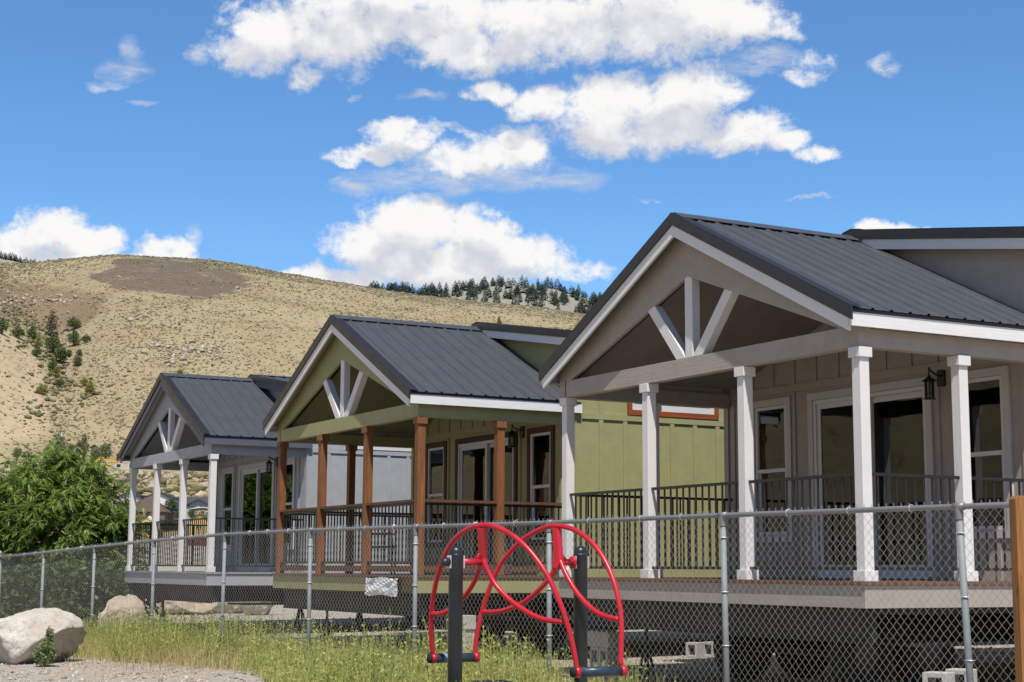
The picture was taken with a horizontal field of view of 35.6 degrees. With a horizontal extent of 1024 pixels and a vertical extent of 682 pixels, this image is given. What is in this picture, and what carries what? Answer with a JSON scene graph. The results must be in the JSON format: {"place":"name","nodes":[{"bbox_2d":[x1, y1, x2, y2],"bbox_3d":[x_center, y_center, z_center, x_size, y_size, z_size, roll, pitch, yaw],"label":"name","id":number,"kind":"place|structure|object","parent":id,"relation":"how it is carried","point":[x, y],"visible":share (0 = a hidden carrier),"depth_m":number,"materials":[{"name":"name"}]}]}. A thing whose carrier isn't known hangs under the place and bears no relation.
{"place":"outdoors","nodes":[
{"label":"outdoors","id":0,"kind":"place"},
{"bbox_2d":[0,255,589,536],"bbox_3d":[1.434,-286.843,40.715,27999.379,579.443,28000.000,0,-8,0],"label":"hill","id":1,"kind":"structure","parent":0,"point":[134,283],"depth_m":863.24,"materials":[{"name":"beige soil"}]},
{"bbox_2d":[0,317,10,334],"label":"juniper tree","id":2,"kind":"object","parent":1,"relation":"on","point":[3,326],"visible":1,"depth_m":770.71,"materials":[{"name":"green plant"}]},
{"bbox_2d":[11,326,24,338],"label":"juniper tree","id":3,"kind":"object","parent":1,"relation":"on","point":[17,332],"visible":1,"depth_m":788.36,"materials":[{"name":"green plant"}]},
{"bbox_2d":[13,447,22,459],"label":"garden tree","id":4,"kind":"object","parent":1,"relation":"on","point":[17,452],"visible":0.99,"depth_m":589.23,"materials":[{"name":"grey plant"}]},
{"bbox_2d":[27,325,37,339],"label":"juniper tree","id":5,"kind":"object","parent":1,"relation":"on","point":[32,332],"visible":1,"depth_m":800.37,"materials":[{"name":"green plant"}]},
{"bbox_2d":[31,347,41,356],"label":"juniper tree","id":6,"kind":"object","parent":1,"relation":"on","point":[34,351],"visible":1,"depth_m":769.44,"materials":[{"name":"green plant"}]},
{"bbox_2d":[34,333,41,348],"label":"juniper tree","id":7,"kind":"object","parent":1,"relation":"on","point":[38,343],"visible":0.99,"depth_m":790.33,"materials":[{"name":"yellow plant"}]},
{"bbox_2d":[35,384,47,394],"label":"juniper tree","id":8,"kind":"object","parent":1,"relation":"on","point":[42,389],"visible":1,"depth_m":708.38,"materials":[{"name":"yellow plant"}]},
{"bbox_2d":[44,309,58,335],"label":"juniper tree","id":9,"kind":"object","parent":1,"relation":"on","point":[52,325],"visible":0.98,"depth_m":849.12,"materials":[{"name":"green plant"}]},
{"bbox_2d":[42,332,61,352],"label":"juniper tree","id":10,"kind":"object","parent":1,"relation":"on","point":[53,342],"visible":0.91,"depth_m":793.14,"materials":[{"name":"green plant"}]},
{"bbox_2d":[47,358,57,371],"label":"juniper tree","id":11,"kind":"object","parent":1,"relation":"on","point":[52,364],"visible":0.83,"depth_m":756.99,"materials":[{"name":"green plant"}]},
{"bbox_2d":[52,363,60,377],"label":"juniper tree","id":12,"kind":"object","parent":1,"relation":"on","point":[55,372],"visible":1,"depth_m":742.69,"materials":[{"name":"yellow plant"}]},
{"bbox_2d":[49,431,69,451],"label":"garden tree","id":13,"kind":"object","parent":1,"relation":"on","point":[57,437],"visible":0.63,"depth_m":591.50,"materials":[{"name":"green plant"}]},
{"bbox_2d":[55,378,64,386],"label":"juniper tree","id":14,"kind":"object","parent":1,"relation":"on","point":[58,381],"visible":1,"depth_m":729.62,"materials":[{"name":"green plant"}]},
{"bbox_2d":[0,295,120,425],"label":"ravine undergrowth","id":15,"kind":"object","parent":1,"relation":"on","point":[37,413],"visible":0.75,"depth_m":763.01,"materials":[{"name":"green plant"}]},
{"bbox_2d":[51,344,69,361],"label":"juniper tree","id":16,"kind":"object","parent":1,"relation":"on","point":[61,353],"visible":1,"depth_m":775.48,"materials":[{"name":"green plant"}]},
{"bbox_2d":[67,443,78,453],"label":"garden tree","id":17,"kind":"object","parent":1,"relation":"on","point":[71,447],"visible":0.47,"depth_m":597.20,"materials":[{"name":"green plant"}]},
{"bbox_2d":[66,329,80,346],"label":"juniper tree","id":18,"kind":"object","parent":1,"relation":"on","point":[74,341],"visible":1,"depth_m":814.52,"materials":[{"name":"green plant"}]},
{"bbox_2d":[66,316,81,329],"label":"juniper tree","id":19,"kind":"object","parent":1,"relation":"on","point":[72,322],"visible":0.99,"depth_m":856.06,"materials":[{"name":"green plant"}]},
{"bbox_2d":[71,354,82,365],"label":"juniper tree","id":20,"kind":"object","parent":1,"relation":"on","point":[78,360],"visible":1,"depth_m":771.09,"materials":[{"name":"brown plant"}]},
{"bbox_2d":[75,440,86,457],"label":"garden tree","id":21,"kind":"object","parent":1,"relation":"on","point":[80,444],"visible":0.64,"depth_m":599.87,"materials":[{"name":"purple plant"}]},
{"bbox_2d":[79,377,89,385],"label":"juniper tree","id":22,"kind":"object","parent":1,"relation":"on","point":[84,380],"visible":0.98,"depth_m":731.30,"materials":[{"name":"yellow plant"}]},
{"bbox_2d":[81,431,89,463],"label":"garden tree","id":23,"kind":"object","parent":1,"relation":"on","point":[84,439],"visible":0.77,"depth_m":604.10,"materials":[{"name":"green plant"}]},
{"bbox_2d":[81,334,90,341],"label":"juniper tree","id":24,"kind":"object","parent":1,"relation":"on","point":[87,337],"visible":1,"depth_m":816.06,"materials":[{"name":"green plant"}]},
{"bbox_2d":[83,380,96,393],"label":"juniper tree","id":25,"kind":"object","parent":1,"relation":"on","point":[91,390],"visible":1,"depth_m":713.14,"materials":[{"name":"yellow plant"}]},
{"bbox_2d":[90,445,97,459],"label":"tree","id":26,"kind":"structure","parent":1,"relation":"on","point":[91,447],"depth_m":611.93,"materials":[{"name":"green plant"}]},
{"bbox_2d":[91,446,100,458],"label":"garden tree","id":27,"kind":"object","parent":1,"relation":"on","point":[95,452],"visible":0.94,"depth_m":596.43,"materials":[{"name":"green plant"}]},
{"bbox_2d":[90,458,116,469],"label":"excavator","id":28,"kind":"object","parent":1,"relation":"on","point":[113,461],"visible":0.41,"depth_m":505.26,"materials":[{"name":"yellow paint"}]},
{"bbox_2d":[0,469,208,523],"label":"slope shrubs","id":29,"kind":"object","parent":1,"relation":"on","point":[175,479],"visible":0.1,"depth_m":414.11,"materials":[{"name":"green plant"}]},
{"bbox_2d":[96,442,115,461],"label":"garden tree","id":30,"kind":"object","parent":1,"relation":"on","point":[106,450],"visible":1,"depth_m":594.69,"materials":[{"name":"grey plant"}]},
{"bbox_2d":[98,462,129,468],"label":"mobile home","id":31,"kind":"object","parent":1,"relation":"on","point":[125,465],"visible":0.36,"depth_m":521.37,"materials":[{"name":"beige"}]},
{"bbox_2d":[0,282,273,502],"bbox_3d":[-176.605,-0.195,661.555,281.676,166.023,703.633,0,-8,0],"label":"rubble","id":32,"kind":"object","parent":1,"relation":"on","point":[169,362],"visible":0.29,"depth_m":780.11,"materials":[{"name":"beige stone"}]},
{"bbox_2d":[115,492,178,525],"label":"house","id":33,"kind":"structure","parent":1,"relation":"on","point":[164,497],"depth_m":268.92,"materials":[{"name":"white"}]},
{"bbox_2d":[123,493,174,531],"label":"house","id":34,"kind":"structure","parent":1,"relation":"on","point":[165,513],"depth_m":254.91,"materials":[{"name":"brown"}]},
{"bbox_2d":[164,497,178,518],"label":"garden tree","id":35,"kind":"object","parent":1,"relation":"on","point":[171,504],"visible":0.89,"depth_m":258.44,"materials":[{"name":"green plant"}]},
{"bbox_2d":[187,509,195,518],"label":"garden tree","id":36,"kind":"object","parent":1,"relation":"on","point":[190,513],"visible":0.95,"depth_m":246.44,"materials":[{"name":"green plant"}]},
{"bbox_2d":[178,497,207,523],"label":"house","id":37,"kind":"structure","parent":1,"relation":"on","point":[190,499],"depth_m":286.39,"materials":[{"name":"grey"}]},
{"bbox_2d":[186,499,207,528],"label":"house","id":38,"kind":"structure","parent":1,"relation":"on","point":[196,503],"depth_m":270.73,"materials":[{"name":"grey"}]},
{"bbox_2d":[190,507,207,515],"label":"house","id":39,"kind":"structure","parent":1,"relation":"on","point":[198,510],"depth_m":260.62,"materials":[{"name":"stone"}]},
{"bbox_2d":[0,254,584,461],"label":"sagebrush","id":40,"kind":"object","parent":1,"relation":"on","point":[244,270],"visible":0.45,"depth_m":913.07,"materials":[{"name":"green plant"}]},
{"bbox_2d":[436,282,442,292],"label":"pine tree","id":41,"kind":"object","parent":1,"relation":"on","point":[439,287],"visible":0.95,"depth_m":2923.74,"materials":[{"name":"green plant"}]},
{"bbox_2d":[462,280,469,289],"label":"pine tree","id":42,"kind":"object","parent":1,"relation":"on","point":[465,286],"visible":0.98,"depth_m":2912.82,"materials":[{"name":"green plant"}]},
{"bbox_2d":[480,292,487,301],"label":"pine tree","id":43,"kind":"object","parent":1,"relation":"on","point":[482,299],"visible":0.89,"depth_m":2719.37,"materials":[{"name":"green plant"}]},
{"bbox_2d":[494,275,504,284],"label":"pine tree","id":44,"kind":"object","parent":1,"relation":"on","point":[495,282],"visible":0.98,"depth_m":2936.42,"materials":[{"name":"green plant"}]},
{"bbox_2d":[503,289,507,298],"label":"pine tree","id":45,"kind":"object","parent":1,"relation":"on","point":[505,296],"visible":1,"depth_m":2753.42,"materials":[{"name":"green plant"}]},
{"bbox_2d":[504,277,512,287],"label":"pine tree","id":46,"kind":"object","parent":1,"relation":"on","point":[506,286],"visible":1,"depth_m":2902.39,"materials":[{"name":"green plant"}]},
{"bbox_2d":[519,283,526,292],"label":"pine tree","id":47,"kind":"object","parent":1,"relation":"on","point":[521,288],"visible":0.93,"depth_m":2830.12,"materials":[{"name":"green plant"}]},
{"bbox_2d":[538,296,544,306],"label":"pine tree","id":48,"kind":"object","parent":1,"relation":"on","point":[542,301],"visible":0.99,"depth_m":2673.05,"materials":[{"name":"green plant"}]},
{"bbox_2d":[543,289,548,299],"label":"pine tree","id":49,"kind":"object","parent":1,"relation":"on","point":[546,293],"visible":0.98,"depth_m":2755.03,"materials":[{"name":"green plant"}]},
{"bbox_2d":[548,293,560,303],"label":"pine tree","id":50,"kind":"object","parent":1,"relation":"on","point":[553,298],"visible":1,"depth_m":2728.91,"materials":[{"name":"green plant"}]},
{"bbox_2d":[553,278,560,288],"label":"pine tree","id":51,"kind":"object","parent":1,"relation":"on","point":[554,284],"visible":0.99,"depth_m":2937.12,"materials":[{"name":"green plant"}]},
{"bbox_2d":[579,296,589,305],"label":"pine tree","id":52,"kind":"object","parent":1,"relation":"on","point":[583,302],"visible":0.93,"depth_m":2820.22,"materials":[{"name":"green plant"}]},
{"bbox_2d":[72,603,675,681],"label":"tall grass","id":53,"kind":"structure","parent":0,"point":[200,651],"depth_m":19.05,"materials":[{"name":"green plant"}]},
{"bbox_2d":[0,536,1015,681],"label":"ground","id":54,"kind":"structure","parent":0,"point":[91,678],"depth_m":22.75,"materials":[{"name":"beige soil"}]},
{"bbox_2d":[1,561,21,616],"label":"bush","id":55,"kind":"object","parent":54,"relation":"on","point":[7,565],"visible":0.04,"depth_m":34.06,"materials":[{"name":"green plant"}]},
{"bbox_2d":[0,564,57,617],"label":"bush","id":56,"kind":"object","parent":54,"relation":"on","point":[20,586],"visible":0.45,"depth_m":32.77,"materials":[{"name":"green plant"}]},
{"bbox_2d":[0,608,86,664],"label":"boulder","id":57,"kind":"object","parent":54,"relation":"on","point":[22,634],"visible":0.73,"depth_m":20.70,"materials":[{"name":"stone"}]},
{"bbox_2d":[32,625,58,666],"bbox_3d":[-5.874,3.843,20.050,0.322,0.546,0.254,-3,-9,22],"label":"juniper shrub","id":58,"kind":"object","parent":54,"relation":"on","point":[45,655],"visible":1,"depth_m":20.01,"materials":[{"name":"green plant"}]},
{"bbox_2d":[6,544,88,605],"bbox_3d":[-10.011,5.482,35.041,3.007,2.051,2.125,2,-8,-9],"label":"bush","id":59,"kind":"object","parent":54,"relation":"on","point":[54,560],"visible":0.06,"depth_m":34.82,"materials":[{"name":"green plant"}]},
{"bbox_2d":[0,556,98,620],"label":"bush","id":60,"kind":"object","parent":54,"relation":"on","point":[48,578],"visible":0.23,"depth_m":33.14,"materials":[{"name":"green plant"}]},
{"bbox_2d":[21,557,112,627],"bbox_3d":[-9.227,5.386,33.553,1.798,1.735,2.544,-6,-10,38],"label":"bush","id":61,"kind":"object","parent":54,"relation":"on","point":[79,582],"visible":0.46,"depth_m":33.22,"materials":[{"name":"green plant"}]},
{"bbox_2d":[0,434,162,576],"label":"walnut tree","id":62,"kind":"object","parent":54,"relation":"on","point":[77,508],"visible":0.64,"depth_m":36.64,"materials":[{"name":"green plant"}]},
{"bbox_2d":[62,563,149,625],"bbox_3d":[-8.846,5.508,34.146,2.313,1.527,1.563,6,-10,-34],"label":"bush","id":63,"kind":"object","parent":54,"relation":"on","point":[115,585],"visible":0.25,"depth_m":33.93,"materials":[{"name":"green plant"}]},
{"bbox_2d":[98,594,144,625],"bbox_3d":[-7.500,5.390,31.055,0.957,0.926,0.886,-3,-9,22],"label":"boulder","id":64,"kind":"object","parent":54,"relation":"on","point":[117,608],"visible":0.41,"depth_m":30.79,"materials":[{"name":"stone"}]},
{"bbox_2d":[103,560,168,624],"bbox_3d":[-8.712,5.662,35.518,1.828,1.884,2.462,6,-10,-35],"label":"bush","id":65,"kind":"object","parent":54,"relation":"on","point":[136,569],"visible":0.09,"depth_m":35.43,"materials":[{"name":"green plant"}]},
{"bbox_2d":[141,511,164,538],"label":"house","id":66,"kind":"structure","parent":54,"relation":"on","point":[150,516],"depth_m":234.63,"materials":[{"name":"beige brick"}]},
{"bbox_2d":[158,600,166,628],"bbox_3d":[-7.149,5.592,32.681,0.280,0.618,0.280,5,-9,-29],"label":"jack stand","id":67,"kind":"object","parent":54,"relation":"on","point":[163,612],"visible":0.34,"depth_m":32.67,"materials":[{"name":"black metal"}]},
{"bbox_2d":[119,372,508,623],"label":"cottage","id":68,"kind":"structure","parent":67,"relation":"on","point":[184,424],"depth_m":30.89,"materials":[{"name":"grey wood"}]},
{"bbox_2d":[220,467,234,550],"bbox_3d":[-6.008,3.562,33.827,0.078,1.755,0.790,5,-9,-29],"label":"window","id":69,"kind":"structure","parent":68,"relation":"in","point":[227,475],"depth_m":33.92,"materials":[{"name":"white plastic"}]},
{"bbox_2d":[236,460,274,570],"bbox_3d":[-5.152,3.557,32.269,0.118,2.175,2.070,5,-9,-29],"label":"sliding door","id":70,"kind":"structure","parent":68,"relation":"in","point":[256,488],"depth_m":32.34,"materials":[{"name":"white plastic"}]},
{"bbox_2d":[285,457,295,549],"bbox_3d":[-4.299,3.138,30.779,0.101,1.755,0.790,5,-9,-29],"label":"window","id":71,"kind":"structure","parent":68,"relation":"in","point":[291,462],"depth_m":30.70,"materials":[{"name":"white plastic"}]},
{"bbox_2d":[358,446,410,451],"bbox_3d":[-2.350,1.755,30.910,1.630,0.740,0.032,5,-9,-29],"label":"loft window","id":72,"kind":"structure","parent":68,"relation":"in","point":[359,447],"depth_m":30.84,"materials":[{"name":"white plastic"}]},
{"bbox_2d":[162,522,178,530],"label":"hedge","id":73,"kind":"object","parent":54,"relation":"on","point":[169,527],"visible":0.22,"depth_m":238.25,"materials":[{"name":"green plant"}]},
{"bbox_2d":[157,600,217,614],"bbox_3d":[-8.859,7.104,43.361,1.548,1.010,1.094,4,-9,-26],"label":"boulder","id":74,"kind":"object","parent":54,"relation":"on","point":[186,606],"visible":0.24,"depth_m":42.96,"materials":[{"name":"stone"}]},
{"bbox_2d":[189,538,206,545],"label":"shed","id":75,"kind":"structure","parent":54,"relation":"on","point":[200,542],"depth_m":213.30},
{"bbox_2d":[191,511,207,534],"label":"house","id":76,"kind":"structure","parent":54,"relation":"on","point":[201,515],"depth_m":233.55,"materials":[{"name":"beige brick"}]},
{"bbox_2d":[215,602,243,613],"bbox_3d":[-8.277,7.609,46.296,1.092,0.837,1.134,4,-9,-25],"label":"boulder","id":77,"kind":"object","parent":54,"relation":"on","point":[230,608],"visible":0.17,"depth_m":45.93,"materials":[{"name":"stone"}]},
{"bbox_2d":[242,605,273,614],"bbox_3d":[-6.604,6.883,42.357,0.977,1.151,0.976,-4,-9,30],"label":"boulder","id":78,"kind":"object","parent":54,"relation":"on","point":[264,611],"visible":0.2,"depth_m":41.99,"materials":[{"name":"stone"}]},
{"bbox_2d":[294,609,306,625],"bbox_3d":[-4.522,5.789,34.116,0.280,0.577,0.280,5,-9,-29],"label":"jack stand","id":79,"kind":"object","parent":54,"relation":"on","point":[298,614],"visible":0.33,"depth_m":34.08,"materials":[{"name":"black metal"}]},
{"bbox_2d":[320,611,337,645],"bbox_3d":[-2.933,4.534,25.284,0.280,0.560,0.280,5,-9,-29],"label":"jack stand","id":80,"kind":"object","parent":54,"relation":"on","point":[328,626],"visible":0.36,"depth_m":25.27,"materials":[{"name":"black metal"}]},
{"bbox_2d":[262,314,724,649],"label":"cottage","id":81,"kind":"structure","parent":80,"relation":"on","point":[470,416],"depth_m":23.72,"materials":[{"name":"green metal"}]},
{"bbox_2d":[360,512,396,573],"bbox_3d":[-2.094,3.159,24.928,0.547,0.955,0.467,0,-8,2],"label":"patio chair","id":82,"kind":"object","parent":81,"relation":"on","point":[383,546],"visible":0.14,"depth_m":24.71,"materials":[{"name":"black metal"}]},
{"bbox_2d":[424,441,446,547],"bbox_3d":[-1.248,2.576,26.716,0.101,1.755,0.790,5,-9,-29],"label":"window","id":83,"kind":"structure","parent":81,"relation":"in","point":[435,458],"depth_m":26.78,"materials":[{"name":"white plastic"}]},
{"bbox_2d":[454,430,517,573],"bbox_3d":[-0.387,2.574,25.171,0.118,2.175,2.070,5,-9,-29],"label":"sliding door","id":84,"kind":"structure","parent":81,"relation":"in","point":[474,462],"depth_m":25.37,"materials":[{"name":"white plastic"}]},
{"bbox_2d":[526,425,554,545],"bbox_3d":[0.452,2.152,23.664,0.101,1.755,0.790,5,-9,-29],"label":"window","id":85,"kind":"structure","parent":81,"relation":"in","point":[540,445],"depth_m":23.71,"materials":[{"name":"white plastic"}]},
{"bbox_2d":[627,403,718,419],"bbox_3d":[2.399,0.772,23.822,1.630,0.740,0.072,5,-9,-29],"label":"loft window","id":86,"kind":"structure","parent":81,"relation":"in","point":[632,408],"depth_m":23.83,"materials":[{"name":"white plastic"}]},
{"bbox_2d":[351,613,367,630],"bbox_3d":[-3.001,5.405,31.384,0.280,0.571,0.280,5,-9,-29],"label":"jack stand","id":87,"kind":"object","parent":54,"relation":"on","point":[356,620],"visible":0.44,"depth_m":31.36,"materials":[{"name":"black metal"}]},
{"bbox_2d":[462,630,474,652],"bbox_3d":[-0.634,4.130,21.760,0.190,0.390,0.190,5,-9,-29],"label":"concrete block","id":88,"kind":"object","parent":54,"relation":"on","point":[469,634],"depth_m":21.69,"materials":[{"name":"grey concrete"}]},
{"bbox_2d":[446,615,475,629],"bbox_3d":[-0.700,3.859,21.922,0.200,0.190,0.520,5,-9,-29],"label":"concrete slab","id":89,"kind":"object","parent":88,"relation":"on","point":[469,620],"depth_m":21.70,"materials":[{"name":"grey concrete"}]},
{"bbox_2d":[0,499,1015,681],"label":"chain link fence","id":90,"kind":"object","parent":54,"relation":"on","point":[958,508],"visible":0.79,"depth_m":14.84,"materials":[{"name":"metal"}]},
{"bbox_2d":[427,523,627,681],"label":"swing walker","id":91,"kind":"object","parent":54,"relation":"on","point":[454,560],"visible":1,"depth_m":11.33,"materials":[{"name":"red metal"}]},
{"bbox_2d":[590,647,598,679],"bbox_3d":[1.059,3.848,19.049,0.190,0.390,0.190,5,-9,-29],"label":"concrete block","id":92,"kind":"object","parent":54,"relation":"on","point":[596,652],"depth_m":19.07,"materials":[{"name":"grey concrete"}]},
{"bbox_2d":[599,647,620,681],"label":"concrete block","id":93,"kind":"object","parent":54,"relation":"on","point":[604,657],"depth_m":18.81,"materials":[{"name":"grey concrete"}]},
{"bbox_2d":[587,630,618,647],"bbox_3d":[1.090,3.553,19.038,0.200,0.190,0.520,5,-9,-29],"label":"concrete slab","id":94,"kind":"object","parent":93,"relation":"on","point":[612,640],"depth_m":18.86,"materials":[{"name":"grey concrete"}]},
{"bbox_2d":[636,629,657,681],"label":"jack stand","id":95,"kind":"object","parent":54,"relation":"on","point":[647,655],"visible":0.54,"depth_m":18.18,"materials":[{"name":"black metal"}]},
{"bbox_2d":[539,212,1023,681],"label":"cottage","id":96,"kind":"structure","parent":95,"relation":"on","point":[854,368],"depth_m":16.99,"materials":[{"name":"grey metal"}]},
{"bbox_2d":[753,396,793,542],"bbox_3d":[3.223,1.595,19.644,0.101,1.755,0.790,5,-9,-29],"label":"window","id":97,"kind":"structure","parent":96,"relation":"in","point":[772,426],"depth_m":19.65,"materials":[{"name":"white plastic"}]},
{"bbox_2d":[807,377,937,578],"bbox_3d":[4.080,1.591,18.092,0.118,2.175,2.070,5,-9,-29],"label":"sliding door","id":98,"kind":"structure","parent":96,"relation":"in","point":[902,438],"depth_m":17.99,"materials":[{"name":"white plastic"}]},
{"bbox_2d":[968,365,1013,538],"bbox_3d":[4.921,1.169,16.586,0.101,1.755,0.790,5,-9,-29],"label":"window","id":99,"kind":"structure","parent":96,"relation":"in","point":[991,450],"depth_m":16.52,"materials":[{"name":"white plastic"}]},
{"bbox_2d":[686,642,702,657],"bbox_3d":[2.668,4.521,23.348,0.190,0.220,0.190,-5,-10,35],"label":"concrete block","id":100,"kind":"object","parent":54,"relation":"on","point":[697,649],"depth_m":23.31,"materials":[{"name":"grey concrete"}]},
{"bbox_2d":[703,641,713,657],"bbox_3d":[2.922,4.533,23.448,0.190,0.220,0.190,-5,-10,35],"label":"concrete block","id":101,"kind":"object","parent":54,"relation":"on","point":[706,646],"depth_m":23.40,"materials":[{"name":"grey concrete"}]},
{"bbox_2d":[1009,496,1023,681],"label":"cedar post","id":102,"kind":"object","parent":54,"relation":"on","point":[1016,510],"visible":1,"depth_m":10.16,"materials":[{"name":"orange wood"}]},
{"bbox_2d":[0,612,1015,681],"bbox_3d":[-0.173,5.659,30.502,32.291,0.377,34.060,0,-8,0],"label":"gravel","id":103,"kind":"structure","parent":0,"point":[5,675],"depth_m":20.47,"materials":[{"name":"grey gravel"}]},
{"bbox_2d":[0,0,1023,297],"label":"sky","id":104,"kind":"structure","parent":0,"point":[357,142],"materials":[{"name":"blue"}]},
{"bbox_2d":[60,623,1013,681],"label":"dry grass","id":105,"kind":"structure","parent":0,"point":[188,657],"depth_m":20.00,"materials":[{"name":"plant"}]},
{"bbox_2d":[922,671,954,681],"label":"concrete block","id":106,"kind":"object","parent":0,"point":[948,677],"depth_m":12.12,"materials":[{"name":"grey concrete"}]},
{"bbox_2d":[945,668,976,681],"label":"concrete block","id":107,"kind":"object","parent":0,"point":[961,671],"depth_m":12.47,"materials":[{"name":"grey concrete"}]}
]}

